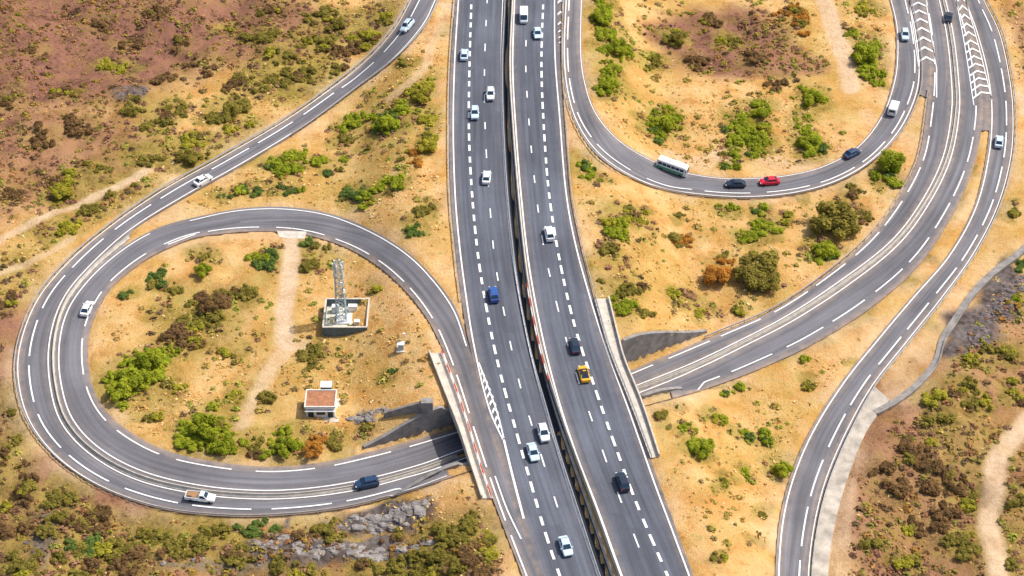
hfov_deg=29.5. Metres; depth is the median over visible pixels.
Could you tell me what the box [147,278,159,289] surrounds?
shrub
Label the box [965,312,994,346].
rock pile
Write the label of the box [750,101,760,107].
shrub
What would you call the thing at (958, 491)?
shrub
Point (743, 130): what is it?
shrub
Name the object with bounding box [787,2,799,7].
flowering shrub
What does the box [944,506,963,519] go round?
shrub
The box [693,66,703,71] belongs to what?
shrub
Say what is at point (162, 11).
shrub
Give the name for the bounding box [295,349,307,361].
shrub
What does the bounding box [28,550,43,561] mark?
shrub
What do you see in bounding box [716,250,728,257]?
flowering shrub
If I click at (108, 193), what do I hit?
shrub
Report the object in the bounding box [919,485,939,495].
shrub
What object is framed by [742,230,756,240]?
shrub
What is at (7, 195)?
shrub
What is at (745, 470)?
shrub
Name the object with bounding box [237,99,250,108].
shrub
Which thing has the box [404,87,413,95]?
shrub
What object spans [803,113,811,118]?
shrub
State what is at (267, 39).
shrub
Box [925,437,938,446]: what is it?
shrub
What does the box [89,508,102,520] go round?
shrub
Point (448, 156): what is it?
guardrail
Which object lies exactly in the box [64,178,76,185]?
shrub
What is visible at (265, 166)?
shrub
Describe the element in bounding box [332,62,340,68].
shrub
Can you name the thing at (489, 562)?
shrub
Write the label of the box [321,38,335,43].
shrub
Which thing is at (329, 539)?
shrub
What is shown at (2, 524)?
shrub
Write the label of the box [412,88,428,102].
bush
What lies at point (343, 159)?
shrub
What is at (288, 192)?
shrub
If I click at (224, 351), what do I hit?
shrub
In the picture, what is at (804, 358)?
shrub
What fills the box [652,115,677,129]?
bush
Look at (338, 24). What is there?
shrub
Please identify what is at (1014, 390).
shrub
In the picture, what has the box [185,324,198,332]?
shrub
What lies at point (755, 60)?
shrub
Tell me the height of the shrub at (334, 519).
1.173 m
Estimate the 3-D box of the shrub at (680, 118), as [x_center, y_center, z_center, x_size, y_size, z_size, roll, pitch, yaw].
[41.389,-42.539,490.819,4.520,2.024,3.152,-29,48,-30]
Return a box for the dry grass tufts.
[0,0,1023,575]
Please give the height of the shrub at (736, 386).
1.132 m
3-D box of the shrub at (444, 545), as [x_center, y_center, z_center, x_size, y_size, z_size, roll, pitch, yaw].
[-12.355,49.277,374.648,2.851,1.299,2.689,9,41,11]
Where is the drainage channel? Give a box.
[873,244,1023,412]
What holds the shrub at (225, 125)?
on the ground
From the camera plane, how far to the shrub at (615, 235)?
443.79 m
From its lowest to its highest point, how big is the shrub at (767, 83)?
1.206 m
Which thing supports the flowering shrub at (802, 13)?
on the ground
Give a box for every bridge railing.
[441,349,491,498]
[527,284,548,381]
[595,295,651,457]
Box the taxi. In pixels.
[577,365,589,382]
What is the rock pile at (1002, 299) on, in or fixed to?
on the ground
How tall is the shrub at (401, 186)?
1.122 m
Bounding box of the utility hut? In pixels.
[304,381,339,422]
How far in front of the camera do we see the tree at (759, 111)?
490.48 m
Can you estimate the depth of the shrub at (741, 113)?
491.82 m
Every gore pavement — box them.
[910,0,929,96]
[960,0,988,129]
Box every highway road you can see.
[449,0,598,575]
[511,0,692,575]
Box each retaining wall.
[363,329,706,448]
[401,386,682,491]
[507,0,613,575]
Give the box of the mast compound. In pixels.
[322,298,369,335]
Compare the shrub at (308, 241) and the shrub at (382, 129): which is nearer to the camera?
the shrub at (308, 241)
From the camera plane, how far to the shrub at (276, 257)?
448.74 m
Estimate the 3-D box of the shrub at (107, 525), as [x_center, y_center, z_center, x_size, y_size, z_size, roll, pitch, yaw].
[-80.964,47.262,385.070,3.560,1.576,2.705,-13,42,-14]
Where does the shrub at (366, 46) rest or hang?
on the ground
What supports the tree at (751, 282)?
on the ground
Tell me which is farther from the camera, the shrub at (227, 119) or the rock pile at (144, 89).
the rock pile at (144, 89)
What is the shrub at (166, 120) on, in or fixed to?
on the ground
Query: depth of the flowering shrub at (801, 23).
524.17 m
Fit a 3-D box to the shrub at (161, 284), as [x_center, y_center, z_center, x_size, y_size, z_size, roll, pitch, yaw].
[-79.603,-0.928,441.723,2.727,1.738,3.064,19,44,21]
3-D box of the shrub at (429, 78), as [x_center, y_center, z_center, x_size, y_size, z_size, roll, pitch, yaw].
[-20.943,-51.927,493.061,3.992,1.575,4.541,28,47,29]
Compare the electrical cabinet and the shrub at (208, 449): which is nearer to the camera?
the shrub at (208, 449)
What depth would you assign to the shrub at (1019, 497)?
389.46 m
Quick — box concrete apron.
[277,231,306,238]
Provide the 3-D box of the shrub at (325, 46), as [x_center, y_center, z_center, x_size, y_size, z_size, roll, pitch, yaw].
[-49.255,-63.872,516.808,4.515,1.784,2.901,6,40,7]
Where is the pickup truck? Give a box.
[184,490,215,503]
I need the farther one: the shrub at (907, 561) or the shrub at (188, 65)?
the shrub at (188, 65)
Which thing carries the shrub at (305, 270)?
on the ground
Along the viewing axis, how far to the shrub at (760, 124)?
488.52 m
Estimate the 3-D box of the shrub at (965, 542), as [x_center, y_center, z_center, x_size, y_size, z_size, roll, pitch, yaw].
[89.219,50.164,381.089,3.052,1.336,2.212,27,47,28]
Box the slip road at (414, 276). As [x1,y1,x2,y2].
[163,207,536,575]
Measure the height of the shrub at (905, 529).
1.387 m
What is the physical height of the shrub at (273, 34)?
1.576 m
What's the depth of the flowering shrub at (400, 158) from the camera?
469.11 m
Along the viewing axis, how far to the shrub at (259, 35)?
517.23 m
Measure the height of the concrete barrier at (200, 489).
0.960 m
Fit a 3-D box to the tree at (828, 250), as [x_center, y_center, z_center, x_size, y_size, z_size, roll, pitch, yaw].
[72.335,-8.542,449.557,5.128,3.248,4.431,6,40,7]
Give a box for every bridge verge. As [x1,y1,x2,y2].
[430,353,492,497]
[594,299,657,457]
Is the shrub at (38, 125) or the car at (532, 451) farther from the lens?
the shrub at (38, 125)
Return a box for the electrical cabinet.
[396,333,404,352]
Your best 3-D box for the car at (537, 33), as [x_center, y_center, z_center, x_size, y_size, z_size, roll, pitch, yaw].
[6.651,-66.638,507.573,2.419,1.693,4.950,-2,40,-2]
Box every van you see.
[520,6,527,22]
[887,100,899,115]
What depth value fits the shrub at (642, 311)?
423.01 m
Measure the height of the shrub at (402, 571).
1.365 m
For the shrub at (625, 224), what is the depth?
447.86 m
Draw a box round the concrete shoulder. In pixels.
[811,387,888,575]
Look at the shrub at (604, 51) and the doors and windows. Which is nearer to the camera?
the doors and windows
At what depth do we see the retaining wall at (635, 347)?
416.42 m
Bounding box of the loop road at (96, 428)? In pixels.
[55,209,464,492]
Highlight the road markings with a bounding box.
[17,0,1012,575]
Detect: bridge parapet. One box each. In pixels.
[428,350,482,498]
[608,296,659,456]
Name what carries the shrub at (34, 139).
on the ground
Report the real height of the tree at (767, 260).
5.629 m
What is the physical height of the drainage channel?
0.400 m
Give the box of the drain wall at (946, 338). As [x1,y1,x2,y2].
[877,251,1023,415]
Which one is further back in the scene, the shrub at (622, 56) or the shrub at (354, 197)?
the shrub at (622, 56)
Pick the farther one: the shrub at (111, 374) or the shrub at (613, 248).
the shrub at (613, 248)
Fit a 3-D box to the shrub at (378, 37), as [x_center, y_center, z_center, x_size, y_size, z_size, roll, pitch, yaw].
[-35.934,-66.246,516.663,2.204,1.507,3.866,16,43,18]
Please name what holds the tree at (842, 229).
on the ground
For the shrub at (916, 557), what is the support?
on the ground
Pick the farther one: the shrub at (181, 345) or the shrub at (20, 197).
the shrub at (20, 197)
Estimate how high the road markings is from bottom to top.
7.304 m
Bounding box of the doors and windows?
[308,412,332,416]
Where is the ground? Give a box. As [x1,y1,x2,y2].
[0,0,1023,575]
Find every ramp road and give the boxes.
[16,0,471,517]
[563,0,920,199]
[630,0,953,385]
[639,0,982,406]
[775,0,1013,575]
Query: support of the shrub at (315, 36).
on the ground
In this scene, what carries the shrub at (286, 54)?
on the ground
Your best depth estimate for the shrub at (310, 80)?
503.79 m
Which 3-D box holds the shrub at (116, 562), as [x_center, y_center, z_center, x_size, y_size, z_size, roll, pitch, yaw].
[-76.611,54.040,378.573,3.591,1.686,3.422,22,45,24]
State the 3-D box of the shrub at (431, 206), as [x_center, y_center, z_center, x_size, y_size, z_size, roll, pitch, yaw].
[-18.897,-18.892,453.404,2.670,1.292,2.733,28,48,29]
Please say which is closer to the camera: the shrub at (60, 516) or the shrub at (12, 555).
the shrub at (12, 555)
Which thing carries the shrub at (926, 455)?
on the ground
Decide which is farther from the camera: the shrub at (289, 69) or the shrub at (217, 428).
the shrub at (289, 69)
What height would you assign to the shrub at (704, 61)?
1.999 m
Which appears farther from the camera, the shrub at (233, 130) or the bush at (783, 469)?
the shrub at (233, 130)
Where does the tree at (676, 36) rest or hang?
on the ground
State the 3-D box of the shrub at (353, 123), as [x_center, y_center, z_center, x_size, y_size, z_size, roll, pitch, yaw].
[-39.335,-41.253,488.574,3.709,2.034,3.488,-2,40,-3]
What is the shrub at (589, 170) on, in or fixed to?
on the ground
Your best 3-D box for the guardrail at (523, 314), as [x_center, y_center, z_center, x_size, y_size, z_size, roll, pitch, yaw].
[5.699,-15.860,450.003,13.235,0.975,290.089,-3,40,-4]
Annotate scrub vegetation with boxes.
[0,0,1023,575]
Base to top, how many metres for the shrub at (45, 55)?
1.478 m
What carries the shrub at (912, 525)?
on the ground
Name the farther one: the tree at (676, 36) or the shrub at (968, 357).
the tree at (676, 36)
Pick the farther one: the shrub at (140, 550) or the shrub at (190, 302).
the shrub at (190, 302)
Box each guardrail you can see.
[14,0,435,517]
[291,0,437,134]
[448,3,460,302]
[502,3,600,575]
[562,0,601,320]
[562,0,922,198]
[704,88,928,338]
[812,0,1016,575]
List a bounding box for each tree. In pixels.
[51,182,73,198]
[106,375,132,401]
[118,366,149,387]
[136,347,161,370]
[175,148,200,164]
[189,413,218,439]
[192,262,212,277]
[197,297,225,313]
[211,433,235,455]
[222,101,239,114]
[274,436,294,457]
[302,439,322,458]
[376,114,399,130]
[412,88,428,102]
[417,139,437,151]
[592,10,612,24]
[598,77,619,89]
[606,38,626,54]
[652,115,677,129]
[670,30,687,44]
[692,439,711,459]
[702,264,733,285]
[731,265,763,290]
[739,248,780,276]
[751,107,771,117]
[757,269,780,291]
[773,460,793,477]
[797,135,818,149]
[803,89,823,105]
[809,215,836,233]
[814,199,857,230]
[815,242,836,257]
[832,216,861,239]
[854,45,877,62]
[876,148,906,173]
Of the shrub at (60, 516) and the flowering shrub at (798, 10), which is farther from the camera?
the flowering shrub at (798, 10)
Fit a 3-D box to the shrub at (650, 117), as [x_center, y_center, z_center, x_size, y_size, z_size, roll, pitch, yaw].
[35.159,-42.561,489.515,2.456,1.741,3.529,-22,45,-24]
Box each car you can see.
[79,301,93,316]
[193,174,212,186]
[354,475,379,490]
[400,18,414,31]
[460,49,468,60]
[470,105,479,119]
[482,171,491,184]
[486,86,494,100]
[488,286,498,302]
[526,442,539,461]
[533,27,541,38]
[537,422,549,442]
[544,226,554,241]
[558,535,572,556]
[568,337,580,354]
[615,471,629,492]
[725,179,745,188]
[759,176,779,185]
[842,148,860,159]
[901,27,909,40]
[944,11,953,22]
[994,135,1004,148]
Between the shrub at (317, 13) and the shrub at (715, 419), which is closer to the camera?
the shrub at (715, 419)
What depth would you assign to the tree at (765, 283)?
437.95 m
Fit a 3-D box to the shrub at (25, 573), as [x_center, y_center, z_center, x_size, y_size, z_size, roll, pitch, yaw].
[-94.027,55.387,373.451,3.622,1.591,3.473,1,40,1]
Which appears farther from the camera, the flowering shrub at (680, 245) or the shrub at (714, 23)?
the shrub at (714, 23)
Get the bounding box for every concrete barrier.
[52,235,453,495]
[509,0,620,575]
[637,0,956,388]
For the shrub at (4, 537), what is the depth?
383.25 m
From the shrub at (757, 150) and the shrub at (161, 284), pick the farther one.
the shrub at (757, 150)
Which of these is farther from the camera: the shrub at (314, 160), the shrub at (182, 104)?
the shrub at (182, 104)
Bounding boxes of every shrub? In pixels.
[0,100,13,108]
[0,191,14,199]
[0,301,4,309]
[0,311,11,316]
[0,446,9,457]
[0,500,12,512]
[0,521,6,532]
[1,95,11,100]
[1,524,17,536]
[1,532,15,539]
[2,442,12,448]
[3,187,19,193]
[4,299,18,305]
[6,289,16,295]
[6,293,16,300]
[6,549,18,559]
[7,408,17,416]
[8,560,19,572]
[11,433,22,442]
[13,556,28,567]
[13,569,31,575]
[15,193,23,200]
[15,487,22,498]
[17,189,25,194]
[17,520,36,535]
[18,560,38,571]
[19,460,30,466]
[20,494,33,506]
[21,479,37,492]
[23,46,31,53]
[24,472,39,483]
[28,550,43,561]
[30,132,42,142]
[30,140,38,148]
[34,120,42,130]
[35,522,56,538]
[37,51,48,60]
[39,500,57,508]
[42,138,55,147]
[43,515,52,522]
[47,488,70,501]
[47,530,57,538]
[49,87,61,93]
[49,175,63,185]
[49,492,63,506]
[51,201,62,206]
[51,550,66,562]
[52,91,62,96]
[52,509,69,521]
[55,228,65,235]
[58,220,71,228]
[59,491,78,505]
[61,84,72,92]
[61,513,75,524]
[62,112,78,120]
[62,167,76,178]
[63,89,82,97]
[63,538,77,551]
[64,117,78,125]
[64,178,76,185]
[65,125,80,135]
[66,219,82,234]
[67,542,87,554]
[69,568,81,575]
[70,90,80,98]
[71,519,85,527]
[73,519,88,531]
[73,550,81,557]
[75,207,93,215]
[77,123,93,134]
[79,550,93,558]
[80,557,100,573]
[80,571,90,575]
[81,547,95,557]
[83,160,94,167]
[83,535,102,550]
[84,503,104,521]
[84,517,97,525]
[86,527,93,533]
[88,203,98,210]
[88,531,101,545]
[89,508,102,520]
[91,20,106,26]
[91,203,104,212]
[93,523,105,535]
[94,542,112,555]
[94,568,104,575]
[95,521,111,530]
[96,59,111,69]
[96,164,105,169]
[98,27,108,32]
[100,57,110,63]
[100,370,120,381]
[101,505,112,520]
[103,548,121,559]
[104,166,113,172]
[105,189,116,198]
[106,537,116,546]
[106,557,128,568]
[107,63,117,69]
[111,65,125,74]
[113,536,122,542]
[115,400,129,410]
[115,540,128,553]
[117,291,128,298]
[118,358,129,367]
[119,43,125,49]
[119,100,132,113]
[120,542,134,553]
[120,565,136,575]
[121,552,133,561]
[123,104,139,114]
[126,541,142,547]
[127,357,136,367]
[127,544,147,557]
[128,563,140,571]
[130,94,140,100]
[130,182,139,186]
[134,38,144,48]
[134,378,150,390]
[136,154,155,163]
[136,526,151,537]
[138,553,146,558]
[140,124,151,131]
[140,160,154,167]
[141,9,151,14]
[142,415,154,422]
[143,121,154,128]
[146,528,159,539]
[147,271,156,279]
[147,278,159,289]
[149,76,165,83]
[150,371,159,382]
[150,537,164,545]
[151,411,163,419]
[152,4,164,10]
[153,366,166,378]
[154,116,160,123]
[154,267,167,279]
[155,155,167,160]
[155,278,167,288]
[155,346,166,353]
[155,354,169,368]
[156,527,173,539]
[156,547,167,559]
[157,8,168,14]
[157,13,167,18]
[157,330,176,344]
[160,110,171,118]
[160,117,174,125]
[160,379,173,388]
[162,104,172,111]
[164,537,184,549]
[165,328,176,338]
[166,76,174,82]
[167,344,182,353]
[167,544,182,556]
[169,286,178,292]
[170,321,186,330]
[170,533,187,543]
[170,543,189,559]
[171,43,179,52]
[172,327,187,340]
[172,340,187,350]
[172,383,188,392]
[173,34,188,42]
[173,433,189,441]
[173,438,192,448]
[174,106,184,114]
[175,314,190,324]
[176,101,187,107]
[176,426,186,431]
[177,287,184,293]
[177,326,192,337]
[177,419,193,428]
[179,428,195,440]
[180,112,188,117]
[181,141,191,148]
[182,130,194,140]
[183,63,192,67]
[183,139,195,149]
[184,299,197,307]
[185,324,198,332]
[187,336,202,349]
[187,440,202,451]
[188,334,206,349]
[189,537,203,550]
[189,550,196,556]
[190,60,202,65]
[190,131,202,139]
[190,320,204,331]
[192,316,201,320]
[193,290,208,300]
[193,544,206,552]
[194,320,210,329]
[194,435,208,445]
[194,537,212,548]
[197,254,207,260]
[198,530,213,540]
[199,524,216,535]
[200,317,208,324]
[202,69,213,77]
[203,112,218,118]
[206,309,224,320]
[206,439,221,453]
[207,401,218,410]
[209,63,219,69]
[211,115,224,122]
[211,418,228,428]
[212,293,223,301]
[212,522,232,538]
[213,288,227,294]
[213,291,228,297]
[214,422,230,431]
[215,117,223,123]
[216,346,230,357]
[218,298,231,308]
[219,426,229,437]
[221,84,231,92]
[221,113,231,122]
[221,550,243,565]
[223,123,232,133]
[223,295,231,302]
[224,26,234,31]
[224,545,243,557]
[225,125,239,135]
[226,286,241,293]
[226,392,236,400]
[227,79,237,87]
[228,290,239,299]
[229,79,243,85]
[229,389,242,396]
[229,447,238,453]
[231,73,247,80]
[231,548,244,560]
[232,541,249,550]
[234,185,245,194]
[234,524,246,533]
[234,552,255,562]
[234,560,245,569]
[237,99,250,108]
[238,103,252,111]
[238,437,244,446]
[239,32,247,37]
[239,290,252,300]
[244,251,258,260]
[244,285,259,294]
[245,121,255,127]
[245,524,259,538]
[246,450,262,459]
[248,443,259,450]
[250,185,262,197]
[251,259,263,269]
[251,517,268,529]
[252,436,264,446]
[253,81,265,85]
[255,531,263,536]
[256,31,270,41]
[256,253,269,262]
[256,391,267,400]
[257,9,264,16]
[258,448,271,459]
[259,36,274,42]
[259,85,269,92]
[260,391,277,403]
[261,258,275,263]
[261,260,274,271]
[263,164,273,168]
[264,6,274,13]
[264,46,274,57]
[265,32,275,37]
[265,249,276,256]
[266,155,274,164]
[266,444,276,455]
[267,438,274,447]
[268,29,279,35]
[268,77,281,83]
[268,247,276,254]
[269,253,279,259]
[269,523,280,533]
[269,560,283,574]
[272,162,282,173]
[272,554,284,567]
[274,166,290,174]
[275,170,284,178]
[277,435,294,451]
[278,424,291,435]
[279,78,289,87]
[280,155,291,161]
[281,66,292,71]
[282,51,290,57]
[282,70,292,76]
[283,150,294,160]
[283,161,297,169]
[283,189,293,196]
[286,568,304,575]
[290,52,297,57]
[291,164,303,173]
[291,528,305,539]
[293,70,303,81]
[293,440,303,449]
[294,153,306,160]
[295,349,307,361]
[295,443,304,451]
[296,186,305,192]
[297,42,307,48]
[297,59,306,63]
[297,68,311,76]
[297,147,308,158]
[299,236,313,246]
[299,263,310,272]
[300,258,316,268]
[301,561,316,575]
[302,38,315,44]
[302,64,313,72]
[303,13,313,22]
[303,156,322,166]
[305,257,317,263]
[305,435,316,446]
[307,33,318,41]
[307,77,316,83]
[307,533,319,539]
[308,348,314,356]
[308,353,317,364]
[310,241,320,248]
[310,522,326,533]
[311,343,324,355]
[313,10,328,17]
[313,261,320,269]
[313,434,321,444]
[315,44,324,50]
[316,526,336,539]
[317,154,327,162]
[317,523,335,532]
[318,43,332,50]
[319,4,333,11]
[319,36,333,43]
[319,156,328,162]
[320,11,331,17]
[320,436,328,442]
[321,17,332,20]
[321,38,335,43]
[322,243,331,249]
[323,169,333,176]
[324,529,342,543]
[325,24,334,30]
[325,43,343,50]
[326,34,336,39]
[326,437,337,445]
[327,442,341,450]
[330,50,341,56]
[330,69,339,74]
[330,433,338,440]
[330,516,341,524]
[332,10,339,16]
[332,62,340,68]
[333,21,345,28]
[335,166,342,171]
[336,124,352,132]
[337,531,345,538]
[338,133,346,142]
[338,157,349,161]
[338,193,347,196]
[340,48,357,56]
[341,63,349,70]
[341,186,353,193]
[342,117,352,127]
[344,112,354,118]
[345,136,352,144]
[346,33,357,40]
[347,190,357,198]
[348,40,358,48]
[348,48,362,53]
[348,119,361,126]
[352,195,366,202]
[353,110,365,119]
[355,557,370,568]
[356,39,367,46]
[356,190,371,200]
[357,29,365,36]
[357,186,366,195]
[357,204,368,210]
[361,42,371,50]
[361,422,373,430]
[364,112,375,119]
[365,32,373,38]
[366,29,376,35]
[366,558,374,567]
[370,125,380,130]
[370,186,377,193]
[372,34,381,42]
[372,285,383,291]
[373,564,384,574]
[376,185,386,190]
[377,18,393,25]
[377,179,385,186]
[378,11,393,19]
[380,127,393,135]
[382,175,391,183]
[385,557,406,571]
[387,368,396,374]
[388,109,397,118]
[389,532,404,541]
[390,175,402,184]
[390,178,400,189]
[391,554,405,570]
[392,118,401,129]
[393,99,406,108]
[393,526,403,538]
[394,104,411,115]
[394,567,407,575]
[396,57,405,64]
[396,156,404,160]
[396,172,404,179]
[398,183,405,189]
[398,550,420,562]
[400,60,406,66]
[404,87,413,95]
[406,226,417,232]
[406,230,414,237]
[407,549,420,558]
[408,148,417,154]
[409,563,423,575]
[412,82,419,88]
[412,108,421,114]
[412,157,422,167]
[412,205,425,216]
[414,563,427,572]
[417,116,426,123]
[417,207,430,217]
[417,230,425,236]
[418,82,430,89]
[418,114,428,121]
[418,546,428,554]
[420,76,432,86]
[421,114,434,126]
[422,84,434,91]
[422,553,432,564]
[423,133,432,137]
[424,202,436,210]
[425,114,437,119]
[426,550,444,562]
[428,566,440,575]
[430,563,439,571]
[432,522,443,531]
[433,547,452,559]
[434,535,443,546]
[435,554,448,562]
[437,525,448,539]
[439,561,449,566]
[440,538,451,548]
[441,567,455,575]
[446,524,458,533]
[448,532,455,540]
[449,540,461,547]
[449,563,469,572]
[450,555,462,563]
[453,533,464,539]
[454,536,471,545]
[458,544,475,556]
[459,525,474,536]
[459,552,477,565]
[460,516,477,528]
[460,548,473,563]
[462,519,478,533]
[469,510,477,519]
[469,558,480,566]
[470,540,480,546]
[472,565,485,575]
[478,544,486,551]
[478,552,484,560]
[482,565,496,575]
[483,536,497,547]
[483,550,499,559]
[483,558,492,566]
[576,160,587,166]
[580,159,596,170]
[584,166,593,172]
[585,172,595,180]
[591,21,610,26]
[591,85,610,95]
[594,7,608,13]
[594,32,603,40]
[595,27,608,34]
[596,3,611,10]
[596,277,605,283]
[598,88,612,95]
[599,46,609,55]
[599,247,609,254]
[600,67,612,74]
[600,73,609,78]
[601,217,615,225]
[602,241,610,248]
[603,226,618,236]
[604,34,613,39]
[604,242,620,252]
[605,63,619,70]
[610,294,619,300]
[611,228,622,238]
[612,225,627,235]
[613,217,625,225]
[615,54,624,62]
[615,286,630,297]
[616,305,630,314]
[617,236,626,241]
[618,214,630,222]
[619,222,628,227]
[619,282,634,291]
[621,298,632,308]
[622,44,632,49]
[623,203,635,214]
[624,50,635,58]
[626,209,640,219]
[627,299,638,307]
[635,287,642,294]
[636,216,644,222]
[636,282,647,290]
[636,306,647,318]
[645,121,655,127]
[647,114,656,121]
[648,311,656,316]
[649,126,659,133]
[650,53,660,60]
[651,59,662,65]
[651,108,658,115]
[653,137,663,144]
[653,411,663,420]
[654,128,668,139]
[658,124,668,131]
[659,409,668,420]
[661,34,672,45]
[662,107,676,113]
[666,286,681,299]
[668,231,682,242]
[670,124,683,129]
[671,114,683,122]
[674,243,683,247]
[677,424,687,431]
[679,233,691,244]
[684,55,695,62]
[686,439,698,449]
[689,426,698,435]
[693,55,710,64]
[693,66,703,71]
[694,307,705,315]
[695,57,701,66]
[699,17,712,24]
[701,11,717,19]
[707,438,714,448]
[709,18,718,24]
[710,551,721,562]
[711,414,722,424]
[713,412,722,418]
[715,35,726,42]
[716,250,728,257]
[717,151,727,156]
[718,257,725,264]
[719,476,729,487]
[719,477,728,487]
[720,553,728,562]
[721,125,732,132]
[721,163,731,167]
[721,414,728,423]
[722,389,730,396]
[725,133,737,144]
[725,202,735,209]
[727,42,737,47]
[727,121,740,130]
[727,149,739,156]
[728,205,740,210]
[731,304,743,311]
[732,36,742,43]
[732,155,739,161]
[732,162,741,170]
[733,384,741,389]
[734,138,744,146]
[735,110,750,118]
[735,130,747,140]
[735,308,745,315]
[737,114,746,120]
[737,127,748,132]
[737,238,747,243]
[737,381,745,391]
[738,120,746,126]
[739,117,752,126]
[739,124,756,134]
[740,467,749,474]
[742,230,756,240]
[744,135,758,142]
[744,432,755,442]
[745,230,758,242]
[748,56,764,62]
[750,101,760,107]
[750,152,759,157]
[751,141,761,148]
[751,208,759,213]
[751,218,763,228]
[752,135,762,143]
[753,143,766,154]
[753,227,764,235]
[754,53,766,59]
[754,130,768,139]
[755,217,766,227]
[755,230,766,236]
[757,122,767,127]
[757,511,767,519]
[758,209,766,216]
[758,428,771,438]
[759,202,768,209]
[760,125,771,135]
[761,436,774,444]
[762,81,770,86]
[762,139,773,146]
[763,225,773,232]
[769,466,777,475]
[770,82,781,91]
[772,226,783,233]
[775,78,789,85]
[780,218,790,225]
[783,210,793,217]
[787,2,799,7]
[791,19,797,25]
[793,7,808,14]
[794,15,805,19]
[796,8,805,15]
[796,19,806,27]
[796,85,807,89]
[797,30,810,35]
[798,127,806,134]
[800,354,811,363]
[802,379,817,389]
[802,382,811,391]
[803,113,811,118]
[803,128,812,134]
[803,151,816,157]
[806,143,818,151]
[809,132,821,140]
[814,258,822,264]
[816,96,829,103]
[818,142,827,154]
[825,253,836,260]
[831,250,840,258]
[845,182,856,188]
[846,189,858,199]
[848,30,858,37]
[850,188,860,193]
[855,0,867,9]
[855,65,866,71]
[857,542,870,548]
[858,217,868,225]
[859,72,876,78]
[860,536,872,543]
[861,61,870,69]
[861,65,869,72]
[861,211,871,218]
[864,216,874,221]
[866,60,877,66]
[868,8,876,13]
[868,40,883,47]
[868,62,877,69]
[868,467,879,476]
[869,170,881,180]
[870,537,882,547]
[876,69,887,77]
[879,460,896,473]
[880,479,904,492]
[882,167,894,177]
[883,175,892,182]
[888,177,904,187]
[893,483,909,497]
[893,555,913,569]
[896,477,908,483]
[897,442,916,453]
[900,437,914,444]
[901,525,914,536]
[902,452,915,465]
[902,523,915,532]
[905,443,913,454]
[907,514,917,525]
[909,551,922,565]
[913,450,920,460]
[913,461,929,470]
[914,526,926,537]
[915,444,923,452]
[916,521,924,526]
[919,458,932,471]
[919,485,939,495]
[921,415,935,427]
[921,450,930,458]
[922,394,938,407]
[923,479,941,493]
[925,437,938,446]
[925,445,932,450]
[929,393,939,401]
[929,521,943,532]
[931,389,947,399]
[931,459,948,475]
[934,509,948,522]
[937,413,956,422]
[938,500,947,505]
[939,522,950,533]
[940,535,950,547]
[942,474,951,484]
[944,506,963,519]
[945,533,959,546]
[946,470,953,479]
[947,481,969,497]
[954,487,964,495]
[954,546,972,560]
[955,388,964,395]
[956,535,969,546]
[958,498,975,511]
[959,473,967,480]
[960,375,977,387]
[960,399,978,408]
[960,541,974,547]
[961,530,975,540]
[962,351,980,363]
[963,361,973,367]
[964,406,973,411]
[965,545,980,554]
[967,489,977,496]
[968,494,978,503]
[970,387,980,394]
[971,544,981,551]
[978,342,1001,353]
[979,393,993,410]
[998,344,1013,352]
[1001,348,1016,353]
[1003,350,1016,360]
[1004,559,1019,571]
[1005,387,1021,394]
[1006,500,1019,507]
[1007,377,1019,384]
[1009,209,1019,217]
[1015,264,1022,273]
[1015,493,1023,504]
[1016,259,1023,265]
[1017,397,1023,407]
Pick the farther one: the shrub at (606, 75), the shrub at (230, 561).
the shrub at (606, 75)
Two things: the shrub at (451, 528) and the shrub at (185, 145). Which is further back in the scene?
the shrub at (185, 145)
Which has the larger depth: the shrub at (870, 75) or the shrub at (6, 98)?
the shrub at (870, 75)
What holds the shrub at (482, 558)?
on the ground
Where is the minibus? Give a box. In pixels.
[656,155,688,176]
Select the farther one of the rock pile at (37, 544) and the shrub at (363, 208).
the shrub at (363, 208)
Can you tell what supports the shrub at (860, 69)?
on the ground
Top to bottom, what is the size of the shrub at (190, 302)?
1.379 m
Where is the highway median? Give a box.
[503,0,605,575]
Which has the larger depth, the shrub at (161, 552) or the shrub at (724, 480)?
the shrub at (724, 480)
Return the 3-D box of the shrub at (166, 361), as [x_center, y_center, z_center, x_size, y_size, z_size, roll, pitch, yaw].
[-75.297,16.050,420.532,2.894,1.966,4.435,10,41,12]
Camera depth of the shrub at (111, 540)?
382.81 m
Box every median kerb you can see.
[51,228,457,497]
[637,0,957,389]
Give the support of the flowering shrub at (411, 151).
on the ground
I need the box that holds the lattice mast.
[332,258,347,321]
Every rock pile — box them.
[23,515,56,553]
[111,85,147,96]
[161,554,262,568]
[248,533,336,554]
[292,539,434,561]
[338,507,425,534]
[345,407,389,424]
[365,499,429,524]
[961,344,966,356]
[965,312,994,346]
[980,290,1013,322]
[1002,274,1023,294]
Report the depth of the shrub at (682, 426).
396.28 m
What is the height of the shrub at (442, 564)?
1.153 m
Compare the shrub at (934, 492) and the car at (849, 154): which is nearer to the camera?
the shrub at (934, 492)
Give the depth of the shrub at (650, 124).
486.86 m
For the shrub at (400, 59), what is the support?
on the ground
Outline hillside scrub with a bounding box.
[0,0,1023,575]
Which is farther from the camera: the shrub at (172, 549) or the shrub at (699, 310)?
the shrub at (699, 310)
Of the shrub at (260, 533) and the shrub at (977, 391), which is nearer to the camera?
the shrub at (260, 533)
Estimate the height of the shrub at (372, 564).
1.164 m
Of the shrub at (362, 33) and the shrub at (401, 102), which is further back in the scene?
the shrub at (362, 33)
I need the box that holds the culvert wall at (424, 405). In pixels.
[384,398,432,417]
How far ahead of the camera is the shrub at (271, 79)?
503.91 m

